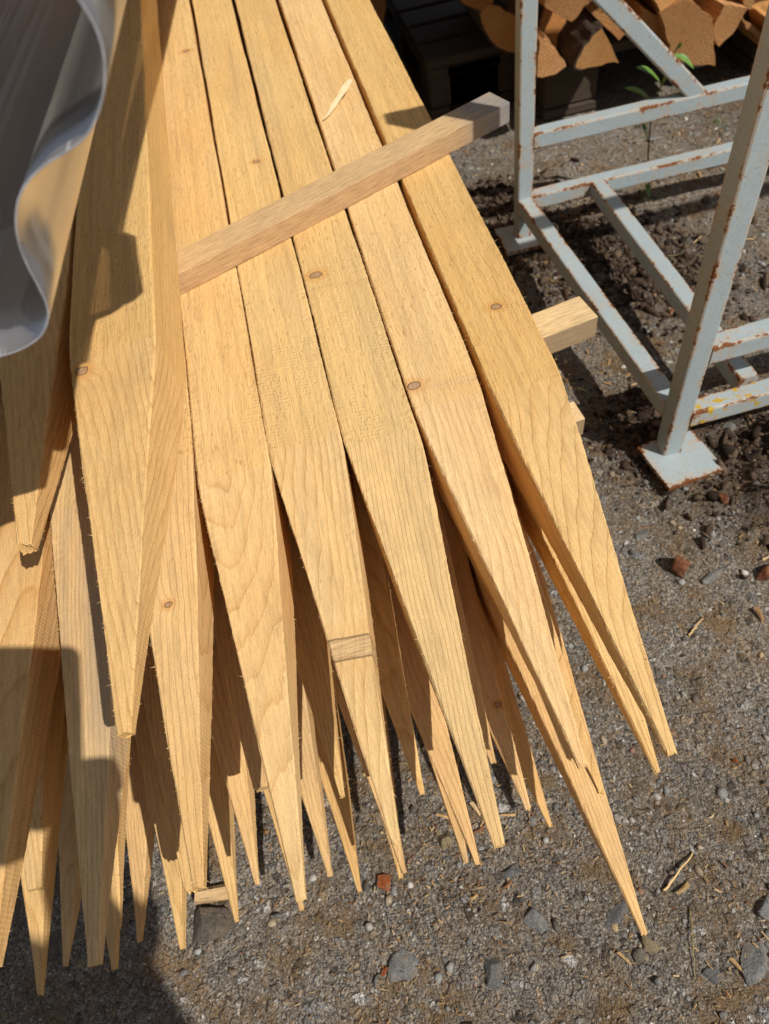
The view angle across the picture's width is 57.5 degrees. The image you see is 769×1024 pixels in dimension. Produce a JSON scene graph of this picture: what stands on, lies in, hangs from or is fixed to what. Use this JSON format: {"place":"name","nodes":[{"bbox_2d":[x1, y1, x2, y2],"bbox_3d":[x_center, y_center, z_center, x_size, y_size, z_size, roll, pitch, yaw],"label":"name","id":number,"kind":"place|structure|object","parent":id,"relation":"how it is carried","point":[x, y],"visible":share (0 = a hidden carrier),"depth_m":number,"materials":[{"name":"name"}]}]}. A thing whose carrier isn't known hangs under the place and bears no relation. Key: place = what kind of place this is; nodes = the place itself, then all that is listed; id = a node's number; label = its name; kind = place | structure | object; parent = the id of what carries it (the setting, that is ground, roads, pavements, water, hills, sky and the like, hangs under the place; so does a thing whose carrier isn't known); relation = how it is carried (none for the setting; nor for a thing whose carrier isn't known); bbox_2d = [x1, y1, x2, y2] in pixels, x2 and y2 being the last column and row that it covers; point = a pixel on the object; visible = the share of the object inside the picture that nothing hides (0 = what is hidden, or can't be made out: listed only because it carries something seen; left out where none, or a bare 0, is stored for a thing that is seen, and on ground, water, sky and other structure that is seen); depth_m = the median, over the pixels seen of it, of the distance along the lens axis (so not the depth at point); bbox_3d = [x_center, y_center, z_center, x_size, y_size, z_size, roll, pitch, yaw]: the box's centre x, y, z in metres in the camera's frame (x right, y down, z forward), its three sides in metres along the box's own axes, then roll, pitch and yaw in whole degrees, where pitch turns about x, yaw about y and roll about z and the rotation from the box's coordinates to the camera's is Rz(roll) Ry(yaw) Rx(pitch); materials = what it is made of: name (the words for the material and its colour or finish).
{"place":"outdoors","nodes":[
{"label":"outdoors","id":0,"kind":"place"},
{"bbox_2d":[0,44,768,1023],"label":"ground","id":1,"kind":"structure","parent":0,"point":[74,988],"depth_m":0.82,"materials":[{"name":"grey gravel"}]},
{"bbox_2d":[48,929,74,955],"bbox_3d":[-0.383,0.508,0.829,0.038,0.012,0.028,-37,57,-17],"label":"stone","id":2,"kind":"object","parent":1,"relation":"on","point":[55,944],"visible":0.5,"depth_m":0.82,"materials":[{"name":"grey stone"}]},
{"bbox_2d":[192,905,238,944],"bbox_3d":[-0.197,0.482,0.815,0.060,0.031,0.039,-1,54,9],"label":"stone","id":3,"kind":"object","parent":1,"relation":"on","point":[211,923],"visible":0.99,"depth_m":0.81,"materials":[{"name":"grey stone"}]},
{"bbox_2d":[194,881,237,904],"bbox_3d":[-0.199,0.449,0.826,0.052,0.007,0.018,-9,59,0],"label":"wood offcut","id":4,"kind":"object","parent":1,"relation":"on","point":[215,893],"visible":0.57,"depth_m":0.82,"materials":[{"name":"beige wood"}]},
{"bbox_2d":[377,874,390,891],"bbox_3d":[-0.001,0.429,0.811,0.016,0.006,0.018,-4,54,7],"label":"bark chip","id":5,"kind":"object","parent":1,"relation":"on","point":[383,881],"visible":1,"depth_m":0.81,"materials":[{"name":"brown wood"}]},
{"bbox_2d":[381,967,386,975],"bbox_3d":[0.000,0.500,0.763,0.005,0.004,0.011,19,60,22],"label":"bark chip","id":6,"kind":"object","parent":1,"relation":"on","point":[384,971],"visible":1,"depth_m":0.76,"materials":[{"name":"orange wood"}]},
{"bbox_2d":[387,948,418,980],"bbox_3d":[0.020,0.497,0.764,0.033,0.013,0.035,13,58,18],"label":"stone","id":7,"kind":"object","parent":1,"relation":"on","point":[400,966],"visible":1,"depth_m":0.76,"materials":[{"name":"grey stone"}]},
{"bbox_2d":[91,109,768,1023],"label":"sawdust litter","id":8,"kind":"object","parent":1,"relation":"on","point":[685,885],"visible":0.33,"depth_m":0.82,"materials":[{"name":"brown wood"}]},
{"bbox_2d":[438,833,454,849],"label":"stone","id":9,"kind":"object","parent":1,"relation":"on","point":[445,839],"visible":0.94,"depth_m":0.83,"materials":[{"name":"beige stone"}]},
{"bbox_2d":[384,0,514,119],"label":"pallet","id":10,"kind":"object","parent":1,"relation":"on","point":[451,57],"visible":0.76,"depth_m":1.81,"materials":[{"name":"brown wood"}]},
{"bbox_2d":[464,0,514,54],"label":"firewood log","id":11,"kind":"object","parent":10,"relation":"on","point":[495,21],"visible":0.77,"depth_m":1.63,"materials":[{"name":"brown wood"}]},
{"bbox_2d":[458,0,493,12],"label":"firewood log","id":12,"kind":"object","parent":11,"relation":"on","point":[479,6],"visible":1,"depth_m":1.58,"materials":[{"name":"brown wood"}]},
{"bbox_2d":[484,958,501,988],"bbox_3d":[0.117,0.492,0.744,0.019,0.011,0.032,-8,54,5],"label":"stone","id":13,"kind":"object","parent":1,"relation":"on","point":[493,969],"visible":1,"depth_m":0.74,"materials":[{"name":"stone"}]},
{"bbox_2d":[500,864,520,878],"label":"stone","id":14,"kind":"object","parent":1,"relation":"on","point":[512,870],"visible":1,"depth_m":0.80,"materials":[{"name":"stone"}]},
{"bbox_2d":[517,271,526,274],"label":"stone","id":15,"kind":"object","parent":1,"relation":"on","point":[521,272],"visible":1,"depth_m":1.42,"materials":[{"name":"grey stone"}]},
{"bbox_2d":[522,907,548,933],"bbox_3d":[0.166,0.449,0.768,0.028,0.015,0.020,32,65,28],"label":"stone","id":16,"kind":"object","parent":1,"relation":"on","point":[534,919],"visible":1,"depth_m":0.77,"materials":[{"name":"grey stone"}]},
{"bbox_2d":[603,364,626,381],"bbox_3d":[0.412,-0.247,1.224,0.060,0.021,0.043,-8,54,4],"label":"grass tuft","id":17,"kind":"object","parent":1,"relation":"on","point":[616,370],"visible":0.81,"depth_m":1.23,"materials":[{"name":"plant"}]},
{"bbox_2d":[604,901,628,929],"bbox_3d":[0.253,0.436,0.767,0.055,0.009,0.019,-37,57,-17],"label":"stone","id":18,"kind":"object","parent":1,"relation":"on","point":[617,913],"visible":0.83,"depth_m":0.76,"materials":[{"name":"stone"}]},
{"bbox_2d":[466,158,768,593],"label":"soil crumbs","id":19,"kind":"object","parent":1,"relation":"on","point":[647,413],"visible":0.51,"depth_m":1.33,"materials":[{"name":"brown soil"}]},
{"bbox_2d":[495,0,768,490],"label":"steel rack","id":20,"kind":"object","parent":1,"relation":"on","point":[677,453],"visible":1,"depth_m":1.15,"materials":[{"name":"grey metal"}]},
{"bbox_2d":[631,947,646,961],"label":"stone","id":21,"kind":"object","parent":1,"relation":"on","point":[639,954],"visible":1,"depth_m":0.73,"materials":[{"name":"grey stone"}]},
{"bbox_2d":[635,529,648,540],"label":"stone","id":22,"kind":"object","parent":1,"relation":"on","point":[641,534],"visible":1,"depth_m":1.03,"materials":[{"name":"grey stone"}]},
{"bbox_2d":[630,183,654,206],"bbox_3d":[0.556,-0.687,1.501,0.055,0.035,0.070,27,63,26],"label":"grass tuft","id":23,"kind":"object","parent":1,"relation":"on","point":[643,193],"visible":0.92,"depth_m":1.50,"materials":[{"name":"green plant"}]},
{"bbox_2d":[535,10,756,120],"bbox_3d":[0.894,-1.473,1.940,1.200,0.141,0.808,-14,53,0],"label":"pallet","id":24,"kind":"object","parent":1,"relation":"on","point":[568,89],"visible":0.18,"depth_m":1.72,"materials":[{"name":"brown wood"}]},
{"bbox_2d":[503,0,565,77],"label":"firewood log","id":25,"kind":"object","parent":24,"relation":"on","point":[550,61],"visible":0.48,"depth_m":1.56,"materials":[{"name":"brown wood"}]},
{"bbox_2d":[514,0,566,49],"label":"firewood log","id":26,"kind":"object","parent":24,"relation":"on","point":[550,24],"visible":0.28,"depth_m":1.60,"materials":[{"name":"brown wood"}]},
{"bbox_2d":[538,0,587,21],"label":"firewood log","id":27,"kind":"object","parent":26,"relation":"on","point":[569,10],"visible":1,"depth_m":1.49,"materials":[{"name":"brown wood"}]},
{"bbox_2d":[557,6,618,70],"bbox_3d":[0.442,-1.151,1.643,0.108,0.091,0.338,-14,53,0],"label":"firewood log","id":28,"kind":"object","parent":24,"relation":"on","point":[583,42],"visible":0.69,"depth_m":1.56,"materials":[{"name":"brown wood"}]},
{"bbox_2d":[641,0,714,67],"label":"firewood log","id":29,"kind":"object","parent":24,"relation":"on","point":[688,24],"visible":0.56,"depth_m":1.55,"materials":[{"name":"brown wood"}]},
{"bbox_2d":[624,0,661,35],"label":"firewood log","id":30,"kind":"object","parent":29,"relation":"on","point":[648,16],"visible":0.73,"depth_m":1.55,"materials":[{"name":"brown wood"}]},
{"bbox_2d":[649,0,674,10],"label":"firewood log","id":31,"kind":"object","parent":29,"relation":"on","point":[660,5],"visible":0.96,"depth_m":1.51,"materials":[{"name":"brown wood"}]},
{"bbox_2d":[692,0,747,45],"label":"firewood log","id":32,"kind":"object","parent":24,"relation":"on","point":[726,15],"visible":0.64,"depth_m":1.56,"materials":[{"name":"brown wood"}]},
{"bbox_2d":[738,0,754,9],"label":"firewood log","id":33,"kind":"object","parent":32,"relation":"on","point":[748,4],"visible":0.96,"depth_m":1.54,"materials":[{"name":"brown wood"}]},
{"bbox_2d":[735,0,768,46],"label":"firewood log","id":34,"kind":"object","parent":24,"relation":"on","point":[757,12],"visible":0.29,"depth_m":1.63,"materials":[{"name":"brown wood"}]},
{"bbox_2d":[738,17,760,39],"bbox_3d":[0.814,-1.240,1.711,0.065,0.061,0.339,-14,53,0],"label":"firewood log","id":35,"kind":"object","parent":34,"relation":"on","point":[750,28],"visible":0.52,"depth_m":1.62,"materials":[{"name":"brown wood"}]},
{"bbox_3d":[0.485,-1.346,1.755,0.128,0.115,0.425,-14,53,0],"label":"firewood log","id":36,"kind":"object","parent":24,"relation":"on","visible":0},
{"bbox_2d":[584,0,624,39],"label":"firewood log","id":37,"kind":"object","parent":36,"relation":"on","point":[597,12],"visible":0.56,"depth_m":1.54,"materials":[{"name":"brown wood"}]},
{"bbox_2d":[641,934,661,952],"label":"stone","id":38,"kind":"object","parent":1,"relation":"on","point":[650,945],"visible":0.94,"depth_m":0.74,"materials":[{"name":"beige stone"}]},
{"bbox_2d":[646,135,662,141],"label":"stone","id":39,"kind":"object","parent":1,"relation":"on","point":[656,137],"visible":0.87,"depth_m":1.64,"materials":[{"name":"grey stone"}]},
{"bbox_2d":[625,43,693,195],"bbox_3d":[0.523,-0.754,1.389,0.130,0.300,0.022,-14,53,0],"label":"seedling","id":40,"kind":"object","parent":1,"relation":"on","point":[681,56],"visible":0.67,"depth_m":1.32,"materials":[{"name":"green"}]},
{"bbox_2d":[662,852,692,891],"bbox_3d":[0.326,0.398,0.776,0.058,0.007,0.004,-40,58,-18],"label":"wood sliver","id":41,"kind":"object","parent":1,"relation":"on","point":[673,878],"visible":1,"depth_m":0.77,"materials":[{"name":"beige wood"}]},
{"bbox_2d":[670,555,689,578],"bbox_3d":[0.417,0.074,0.990,0.024,0.033,0.027,29,64,27],"label":"stone","id":42,"kind":"object","parent":1,"relation":"on","point":[680,566],"visible":1,"depth_m":0.98,"materials":[{"name":"orange brick"}]},
{"bbox_2d":[689,907,694,977],"bbox_3d":[0.324,0.452,0.738,0.003,0.005,0.065,3,55,12],"label":"twig","id":43,"kind":"object","parent":1,"relation":"on","point":[692,938],"visible":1,"depth_m":0.74,"materials":[{"name":"brown wood"}]},
{"bbox_2d":[688,618,702,636],"bbox_3d":[0.419,0.154,0.943,0.036,0.007,0.003,-42,58,-19],"label":"wood sliver","id":44,"kind":"object","parent":1,"relation":"on","point":[692,630],"visible":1,"depth_m":0.94,"materials":[{"name":"beige wood"}]},
{"bbox_2d":[701,965,721,984],"bbox_3d":[0.338,0.477,0.724,0.017,0.010,0.018,-40,58,-19],"label":"stone","id":45,"kind":"object","parent":1,"relation":"on","point":[712,975],"visible":1,"depth_m":0.72,"materials":[{"name":"stone"}]},
{"bbox_2d":[701,568,721,584],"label":"stone","id":46,"kind":"object","parent":1,"relation":"on","point":[712,576],"visible":1,"depth_m":0.98,"materials":[{"name":"grey stone"}]},
{"bbox_2d":[719,492,728,503],"bbox_3d":[0.500,-0.021,1.034,0.012,0.014,0.020,-11,53,2],"label":"bark chunk","id":47,"kind":"object","parent":1,"relation":"on","point":[724,498],"visible":1,"depth_m":1.03,"materials":[{"name":"brown wood"}]},
{"bbox_2d":[723,422,735,431],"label":"stone","id":48,"kind":"object","parent":1,"relation":"on","point":[732,426],"visible":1,"depth_m":1.11,"materials":[{"name":"grey stone"}]},
{"bbox_2d":[741,939,768,985],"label":"stone","id":49,"kind":"object","parent":1,"relation":"on","point":[754,966],"visible":1,"depth_m":0.72,"materials":[{"name":"grey stone"}]},
{"bbox_2d":[755,564,768,580],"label":"bark chunk","id":50,"kind":"object","parent":1,"relation":"on","point":[763,574],"visible":1,"depth_m":0.96,"materials":[{"name":"brown wood"}]},
{"bbox_2d":[756,896,768,920],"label":"stone","id":51,"kind":"object","parent":1,"relation":"on","point":[762,909],"visible":1,"depth_m":0.74,"materials":[{"name":"grey stone"}]},
{"bbox_2d":[532,296,597,352],"bbox_3d":[-0.113,-0.081,0.750,0.740,0.030,0.041,-22,56,-6],"label":"batten","id":52,"kind":"object","parent":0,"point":[566,324],"visible":0.09,"depth_m":0.77,"materials":[{"name":"brown wood"}]},
{"bbox_2d":[0,390,61,966],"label":"pointed stake","id":53,"kind":"object","parent":52,"relation":"on","point":[30,654],"visible":0.3,"depth_m":0.56,"materials":[{"name":"brown wood"}]},
{"bbox_2d":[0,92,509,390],"bbox_3d":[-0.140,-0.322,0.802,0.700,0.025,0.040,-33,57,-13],"label":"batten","id":54,"kind":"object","parent":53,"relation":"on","point":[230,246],"visible":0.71,"depth_m":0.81,"materials":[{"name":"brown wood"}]},
{"bbox_2d":[0,205,76,555],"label":"pointed stake","id":55,"kind":"object","parent":54,"relation":"on","point":[38,398],"visible":0.26,"depth_m":0.59,"materials":[{"name":"brown wood"}]},
{"bbox_2d":[68,0,186,738],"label":"pointed stake","id":56,"kind":"object","parent":54,"relation":"on","point":[127,360],"visible":0.93,"depth_m":0.59,"materials":[{"name":"brown wood"}]},
{"bbox_2d":[47,420,128,967],"bbox_3d":[-0.405,-0.478,1.007,0.076,0.074,1.951,-15,55,-1],"label":"pointed stake","id":57,"kind":"object","parent":52,"relation":"on","point":[97,748],"visible":0.22,"depth_m":0.54,"materials":[{"name":"brown wood"}]},
{"bbox_2d":[150,325,214,889],"bbox_3d":[-0.346,-0.517,1.024,0.078,0.074,1.952,-15,55,-1],"label":"pointed stake","id":58,"kind":"object","parent":52,"relation":"on","point":[181,635],"visible":0.36,"depth_m":0.55,"materials":[{"name":"brown wood"}]},
{"bbox_2d":[157,0,307,901],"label":"pointed stake","id":59,"kind":"object","parent":52,"relation":"on","point":[245,515],"visible":0.77,"depth_m":0.64,"materials":[{"name":"brown wood"}]},
{"bbox_2d":[235,0,504,848],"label":"pointed stake","id":60,"kind":"object","parent":52,"relation":"on","point":[381,435],"visible":0.96,"depth_m":0.64,"materials":[{"name":"brown wood"}]},
{"bbox_2d":[321,0,677,756],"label":"pointed stake","id":61,"kind":"object","parent":52,"relation":"on","point":[535,430],"visible":0.85,"depth_m":0.66,"materials":[{"name":"brown wood"}]},
{"label":"batten","id":62,"kind":"object","parent":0,"visible":0},
{"bbox_2d":[21,713,67,995],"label":"pointed stake","id":63,"kind":"object","parent":62,"relation":"on","point":[38,906],"visible":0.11,"depth_m":0.65,"materials":[{"name":"brown wood"}]},
{"bbox_2d":[65,707,120,971],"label":"pointed stake","id":64,"kind":"object","parent":62,"relation":"on","point":[113,937],"visible":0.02,"depth_m":0.63,"materials":[{"name":"brown wood"}]},
{"bbox_2d":[24,660,64,892],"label":"pointed stake","id":65,"kind":"object","parent":64,"relation":"on","point":[37,858],"visible":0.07,"depth_m":0.61,"materials":[{"name":"brown wood"}]},
{"bbox_2d":[211,631,259,885],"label":"pointed stake","id":66,"kind":"object","parent":62,"relation":"on","point":[231,756],"visible":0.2,"depth_m":0.70,"materials":[{"name":"brown wood"}]},
{"bbox_2d":[330,652,407,873],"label":"pointed stake","id":67,"kind":"object","parent":62,"relation":"on","point":[343,706],"visible":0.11,"depth_m":0.69,"materials":[{"name":"brown wood"}]},
{"bbox_2d":[289,522,345,798],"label":"pointed stake","id":68,"kind":"object","parent":67,"relation":"on","point":[313,662],"visible":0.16,"depth_m":0.64,"materials":[{"name":"brown wood"}]},
{"bbox_2d":[387,569,479,864],"bbox_3d":[-0.146,-0.452,1.183,0.075,0.075,1.951,-15,55,-1],"label":"pointed stake","id":69,"kind":"object","parent":62,"relation":"on","point":[428,717],"visible":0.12,"depth_m":0.69,"materials":[{"name":"brown wood"}]},
{"bbox_2d":[436,488,530,810],"bbox_3d":[-0.085,-0.496,1.203,0.075,0.074,1.952,-14,55,-1],"label":"pointed stake","id":70,"kind":"object","parent":62,"relation":"on","point":[498,722],"visible":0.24,"depth_m":0.71,"materials":[{"name":"brown wood"}]},
{"bbox_2d":[466,525,647,935],"bbox_3d":[0.006,-0.422,1.138,0.076,0.074,1.951,-14,55,-1],"label":"pointed stake","id":71,"kind":"object","parent":62,"relation":"on","point":[593,807],"visible":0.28,"depth_m":0.66,"materials":[{"name":"brown wood"}]},
{"label":"pointed stake","id":72,"kind":"object","parent":62,"relation":"on","visible":0},
{"bbox_2d":[370,0,386,26],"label":"firewood log","id":73,"kind":"object","parent":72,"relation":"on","point":[380,7],"visible":0.24,"depth_m":1.77,"materials":[{"name":"brown wood"}]},
{"bbox_2d":[570,401,584,434],"bbox_3d":[-0.120,0.006,0.811,0.740,0.029,0.031,-19,55,-3],"label":"batten","id":74,"kind":"object","parent":72,"relation":"on","point":[579,418],"visible":0.02,"depth_m":0.82,"materials":[{"name":"brown wood"}]},
{"bbox_2d":[110,737,131,928],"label":"pointed stake","id":75,"kind":"object","parent":74,"relation":"on","point":[116,897],"visible":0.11,"depth_m":0.57,"materials":[{"name":"brown wood"}]},
{"bbox_2d":[141,635,197,894],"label":"pointed stake","id":76,"kind":"object","parent":74,"relation":"on","point":[152,701],"visible":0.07,"depth_m":0.61,"materials":[{"name":"brown wood"}]},
{"bbox_2d":[232,0,424,794],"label":"pointed stake","id":77,"kind":"object","parent":74,"relation":"on","point":[392,680],"visible":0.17,"depth_m":0.64,"materials":[{"name":"brown wood"}]},
{"bbox_2d":[192,0,400,845],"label":"pointed stake","id":78,"kind":"object","parent":77,"relation":"on","point":[309,459],"visible":0.91,"depth_m":0.66,"materials":[{"name":"brown wood"}]},
{"bbox_2d":[275,0,495,763],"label":"pointed stake","id":79,"kind":"object","parent":74,"relation":"on","point":[480,708],"visible":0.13,"depth_m":0.63,"materials":[{"name":"brown wood"}]},
{"bbox_2d":[439,454,604,793],"bbox_3d":[-0.043,-0.548,1.112,0.077,0.078,1.952,-14,55,-1],"label":"pointed stake","id":80,"kind":"object","parent":74,"relation":"on","point":[591,770],"visible":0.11,"depth_m":0.61,"materials":[{"name":"brown wood"}]},
{"bbox_2d":[276,0,587,770],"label":"pointed stake","id":81,"kind":"object","parent":80,"relation":"on","point":[440,383],"visible":0.82,"depth_m":0.66,"materials":[{"name":"brown wood"}]},
{"bbox_2d":[323,79,351,119],"bbox_3d":[-0.065,-0.563,0.957,0.009,0.017,0.079,18,59,21],"label":"wood splinter","id":82,"kind":"object","parent":81,"relation":"on","point":[343,89],"visible":1,"depth_m":0.96,"materials":[{"name":"beige wood"}]},
{"bbox_2d":[501,455,659,775],"bbox_3d":[0.025,-0.568,1.116,0.076,0.076,1.952,-14,55,0],"label":"pointed stake","id":83,"kind":"object","parent":74,"relation":"on","point":[612,677],"visible":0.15,"depth_m":0.63,"materials":[{"name":"brown wood"}]},
{"bbox_3d":[-0.113,0.044,1.059,0.660,0.086,0.090,-14,53,0],"label":"bearer","id":84,"kind":"object","parent":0,"visible":0},
{"bbox_2d":[58,751,81,967],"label":"pointed stake","id":85,"kind":"object","parent":84,"relation":"on","point":[70,895],"visible":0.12,"depth_m":0.76,"materials":[{"name":"brown wood"}]},
{"bbox_2d":[126,735,154,941],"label":"pointed stake","id":86,"kind":"object","parent":84,"relation":"on","point":[140,832],"visible":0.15,"depth_m":0.77,"materials":[{"name":"brown wood"}]},
{"bbox_2d":[134,691,186,949],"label":"pointed stake","id":87,"kind":"object","parent":86,"relation":"on","point":[177,893],"visible":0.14,"depth_m":0.67,"materials":[{"name":"brown wood"}]},
{"bbox_2d":[208,735,238,921],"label":"pointed stake","id":88,"kind":"object","parent":84,"relation":"on","point":[221,821],"visible":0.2,"depth_m":0.76,"materials":[{"name":"brown wood"}]},
{"bbox_2d":[264,789,304,911],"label":"pointed stake","id":89,"kind":"object","parent":84,"relation":"on","point":[272,813],"visible":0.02,"depth_m":0.75,"materials":[{"name":"brown wood"}]},
{"bbox_2d":[313,693,361,891],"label":"pointed stake","id":90,"kind":"object","parent":84,"relation":"on","point":[341,809],"visible":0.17,"depth_m":0.76,"materials":[{"name":"brown wood"}]},
{"bbox_2d":[296,665,332,876],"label":"pointed stake","id":91,"kind":"object","parent":90,"relation":"on","point":[312,796],"visible":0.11,"depth_m":0.68,"materials":[{"name":"brown wood"}]},
{"bbox_2d":[213,558,267,791],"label":"pointed stake","id":92,"kind":"object","parent":91,"relation":"on","point":[226,647],"visible":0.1,"depth_m":0.64,"materials":[{"name":"brown wood"}]},
{"bbox_2d":[375,689,402,878],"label":"pointed stake","id":93,"kind":"object","parent":84,"relation":"on","point":[400,875],"visible":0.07,"depth_m":0.77,"materials":[{"name":"brown wood"}]},
{"bbox_2d":[422,723,467,863],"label":"pointed stake","id":94,"kind":"object","parent":84,"relation":"on","point":[460,840],"visible":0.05,"depth_m":0.73,"materials":[{"name":"brown wood"}]},
{"bbox_2d":[477,597,552,826],"bbox_3d":[-0.052,-0.444,1.280,0.075,0.074,1.952,-14,55,-1],"label":"pointed stake","id":95,"kind":"object","parent":84,"relation":"on","point":[524,754],"visible":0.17,"depth_m":0.77,"materials":[{"name":"brown wood"}]},
{"bbox_3d":[-0.419,-0.640,0.608,0.727,0.021,1.272,-14,53,0],"label":"corrugated sheet","id":96,"kind":"object","parent":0,"visible":0},
{"bbox_2d":[0,0,126,357],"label":"corrugated sheet","id":97,"kind":"object","parent":96,"relation":"attached to","point":[56,57],"visible":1,"depth_m":0.32,"materials":[{"name":"plastic"}]}
]}

